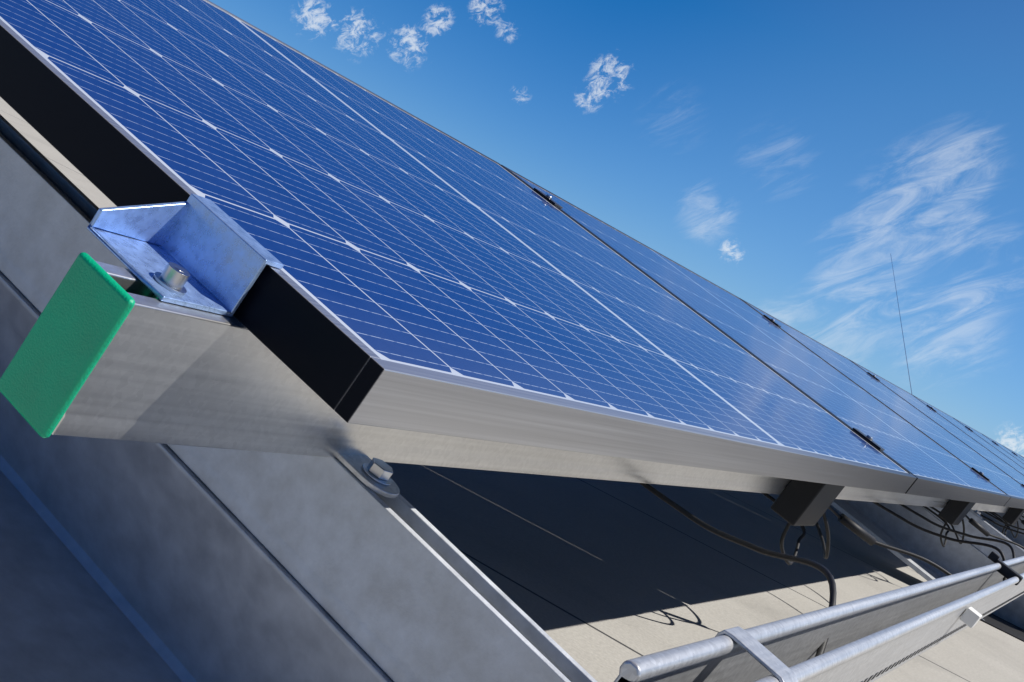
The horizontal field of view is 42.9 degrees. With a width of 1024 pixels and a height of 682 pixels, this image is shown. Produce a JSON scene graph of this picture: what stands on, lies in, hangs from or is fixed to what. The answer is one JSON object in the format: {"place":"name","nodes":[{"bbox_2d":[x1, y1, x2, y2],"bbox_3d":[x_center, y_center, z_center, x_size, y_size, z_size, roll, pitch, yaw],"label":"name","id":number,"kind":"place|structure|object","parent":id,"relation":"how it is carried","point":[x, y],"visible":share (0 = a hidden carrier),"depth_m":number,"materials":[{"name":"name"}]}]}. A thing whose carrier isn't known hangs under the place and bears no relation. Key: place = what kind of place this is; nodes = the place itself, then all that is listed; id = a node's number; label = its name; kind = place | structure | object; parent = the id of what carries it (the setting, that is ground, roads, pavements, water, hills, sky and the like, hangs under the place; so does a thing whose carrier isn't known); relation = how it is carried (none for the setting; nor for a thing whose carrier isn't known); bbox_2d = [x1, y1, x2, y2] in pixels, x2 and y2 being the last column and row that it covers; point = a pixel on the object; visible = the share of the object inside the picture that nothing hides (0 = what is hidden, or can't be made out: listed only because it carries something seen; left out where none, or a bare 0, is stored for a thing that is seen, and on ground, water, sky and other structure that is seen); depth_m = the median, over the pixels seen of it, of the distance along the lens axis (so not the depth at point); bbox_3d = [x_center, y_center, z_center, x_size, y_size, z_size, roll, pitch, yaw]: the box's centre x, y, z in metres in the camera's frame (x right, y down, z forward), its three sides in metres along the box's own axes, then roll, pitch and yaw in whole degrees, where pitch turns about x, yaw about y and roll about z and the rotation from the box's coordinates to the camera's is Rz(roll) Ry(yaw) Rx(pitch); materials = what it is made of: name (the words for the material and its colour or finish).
{"place":"outdoors","nodes":[
{"label":"outdoors","id":0,"kind":"place"},
{"bbox_2d":[0,97,1023,681],"bbox_3d":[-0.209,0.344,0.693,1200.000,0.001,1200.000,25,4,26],"label":"roof","id":1,"kind":"structure","parent":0,"point":[598,581],"depth_m":2.56,"materials":[{"name":"beige concrete"}]},
{"bbox_2d":[0,271,393,681],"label":"support beam","id":2,"kind":"structure","parent":1,"relation":"on","point":[126,561],"depth_m":0.95,"materials":[{"name":"grey metal"}]},
{"bbox_2d":[0,114,596,681],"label":"support beam","id":3,"kind":"structure","parent":2,"relation":"on","point":[400,588],"depth_m":0.86,"materials":[{"name":"metal"}]},
{"bbox_2d":[337,454,399,497],"bbox_3d":[-0.095,0.091,0.880,0.044,0.004,0.036,40,10,25],"label":"rail bolt plate","id":4,"kind":"object","parent":3,"relation":"on","point":[353,464],"visible":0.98,"depth_m":0.87,"materials":[{"name":"metal"}]},
{"bbox_2d":[362,458,392,485],"bbox_3d":[-0.089,0.087,0.878,0.023,0.009,0.023,40,10,25],"label":"bolt","id":5,"kind":"object","parent":4,"relation":"on","point":[378,470],"visible":1,"depth_m":0.87,"materials":[{"name":"silver metal"}]},
{"bbox_2d":[52,261,1009,512],"bbox_3d":[3.276,1.016,7.863,0.042,0.080,16.163,40,10,25],"label":"mounting rail","id":6,"kind":"object","parent":1,"relation":"on","point":[162,372],"visible":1,"depth_m":0.75,"materials":[{"name":"metal"}]},
{"bbox_2d":[0,252,134,437],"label":"rail end cap","id":7,"kind":"object","parent":6,"relation":"attached to","point":[88,308],"visible":1,"depth_m":0.64,"materials":[{"name":"plastic"}]},
{"bbox_2d":[87,194,283,316],"bbox_3d":[-0.175,-0.051,0.703,0.068,0.038,0.072,40,10,25],"label":"end clamp","id":8,"kind":"object","parent":6,"relation":"on","point":[219,255],"visible":1,"depth_m":0.71,"materials":[{"name":"metal"}]},
{"bbox_2d":[152,262,189,299],"bbox_3d":[-0.185,-0.021,0.684,0.019,0.040,0.019,40,10,25],"label":"clamp bolt","id":9,"kind":"object","parent":8,"relation":"on","point":[173,277],"visible":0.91,"depth_m":0.68,"materials":[{"name":"silver metal"}]},
{"bbox_2d":[0,0,915,493],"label":"solar panel","id":10,"kind":"object","parent":6,"relation":"on","point":[426,278],"visible":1,"depth_m":1.07,"materials":[{"name":"blue glass"}]},
{"bbox_2d":[502,165,1010,505],"bbox_3d":[0.711,0.061,3.262,1.038,0.035,1.762,40,10,25],"label":"solar panel","id":11,"kind":"object","parent":6,"relation":"on","point":[935,469],"visible":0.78,"depth_m":2.98,"materials":[{"name":"blue glass"}]},
{"bbox_2d":[534,188,1023,485],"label":"clamps","id":12,"kind":"object","parent":11,"relation":"on","point":[872,442],"visible":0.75,"depth_m":2.61,"materials":[{"name":"black metal"}]},
{"bbox_2d":[546,194,1015,473],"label":"bolts","id":13,"kind":"object","parent":12,"relation":"attached to","point":[868,436],"visible":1,"depth_m":2.62,"materials":[{"name":"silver metal"}]},
{"bbox_2d":[740,298,1023,508],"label":"solar panel","id":14,"kind":"object","parent":12,"relation":"attached to","point":[1011,487],"visible":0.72,"depth_m":4.65,"materials":[{"name":"blue glass"}]},
{"bbox_2d":[849,359,1023,483],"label":"solar panel","id":15,"kind":"object","parent":12,"relation":"attached to","point":[971,442],"visible":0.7,"depth_m":6.35,"materials":[{"name":"blue glass"}]},
{"bbox_2d":[913,395,1023,474],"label":"solar panel","id":16,"kind":"object","parent":12,"relation":"attached to","point":[987,445],"visible":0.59,"depth_m":8.01,"materials":[{"name":"blue glass"}]},
{"bbox_2d":[954,418,1023,467],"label":"solar panel","id":17,"kind":"object","parent":12,"relation":"attached to","point":[1000,449],"visible":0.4,"depth_m":9.65,"materials":[{"name":"blue glass"}]},
{"bbox_2d":[983,434,1023,463],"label":"solar panel","id":18,"kind":"object","parent":12,"relation":"attached to","point":[1011,453],"visible":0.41,"depth_m":11.29,"materials":[{"name":"blue glass"}]},
{"bbox_2d":[1004,446,1023,459],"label":"solar panel","id":19,"kind":"object","parent":12,"relation":"attached to","point":[1021,457],"visible":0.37,"depth_m":12.79,"materials":[{"name":"blue glass"}]},
{"bbox_2d":[771,479,1023,525],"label":"optimizers","id":20,"kind":"object","parent":6,"relation":"attached to","point":[800,503],"visible":0.82,"depth_m":1.94,"materials":[{"name":"black plastic"}]},
{"bbox_2d":[891,258,911,393],"bbox_3d":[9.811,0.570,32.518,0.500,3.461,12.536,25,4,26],"label":"lightning rod","id":21,"kind":"object","parent":1,"relation":"on","point":[902,333],"visible":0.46,"depth_m":31.07,"materials":[{"name":"grey metal"}]},
{"bbox_2d":[831,499,1023,628],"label":"support beam","id":22,"kind":"structure","parent":1,"relation":"on","point":[879,524],"depth_m":4.09,"materials":[{"name":"grey metal"}]},
{"bbox_2d":[975,510,1023,549],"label":"support beam","id":23,"kind":"structure","parent":1,"relation":"on","point":[1019,539],"depth_m":7.32,"materials":[{"name":"grey metal"}]},
{"bbox_2d":[614,556,1023,681],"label":"cable tray","id":24,"kind":"object","parent":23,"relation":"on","point":[870,636],"visible":1,"depth_m":1.07,"materials":[{"name":"grey metal"}]},
{"bbox_2d":[715,626,797,681],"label":"bracket strap","id":25,"kind":"object","parent":24,"relation":"attached to","point":[766,658],"visible":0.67,"depth_m":0.77,"materials":[{"name":"grey metal"}]},
{"bbox_2d":[639,483,1023,656],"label":"cables","id":26,"kind":"object","parent":24,"relation":"attached to","point":[794,557],"visible":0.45,"depth_m":2.12,"materials":[{"name":"black rubber"}]},
{"bbox_2d":[838,513,1023,545],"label":"cable connectors","id":27,"kind":"object","parent":26,"relation":"attached to","point":[857,530],"visible":1,"depth_m":2.13,"materials":[{"name":"black plastic"}]},
{"bbox_2d":[861,591,1023,681],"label":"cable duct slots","id":28,"kind":"object","parent":24,"relation":"attached to","point":[931,644],"visible":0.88,"depth_m":1.50,"materials":[{"name":"grey metal"}]},
{"bbox_2d":[959,607,981,627],"bbox_3d":[0.567,0.342,1.611,0.018,0.018,0.030,40,10,25],"label":"bracket","id":29,"kind":"object","parent":24,"relation":"attached to","point":[970,617],"visible":1,"depth_m":1.60,"materials":[{"name":"white metal"}]},
{"bbox_2d":[988,551,1022,584],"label":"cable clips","id":30,"kind":"object","parent":24,"relation":"on","point":[1006,571],"visible":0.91,"depth_m":2.20,"materials":[{"name":"black plastic"}]},
{"bbox_2d":[980,613,1023,641],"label":"support beam supports","id":31,"kind":"object","parent":1,"relation":"on","point":[1001,624],"visible":0.03,"depth_m":3.83,"materials":[{"name":"grey metal"}]},
{"bbox_2d":[209,0,1023,456],"label":"sky","id":32,"kind":"structure","parent":0,"point":[782,154],"materials":[{"name":"blue"}]},
{"bbox_2d":[922,506,1023,560],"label":"support beam","id":33,"kind":"structure","parent":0,"point":[970,529],"depth_m":4.01,"materials":[{"name":"metal"}]}
]}

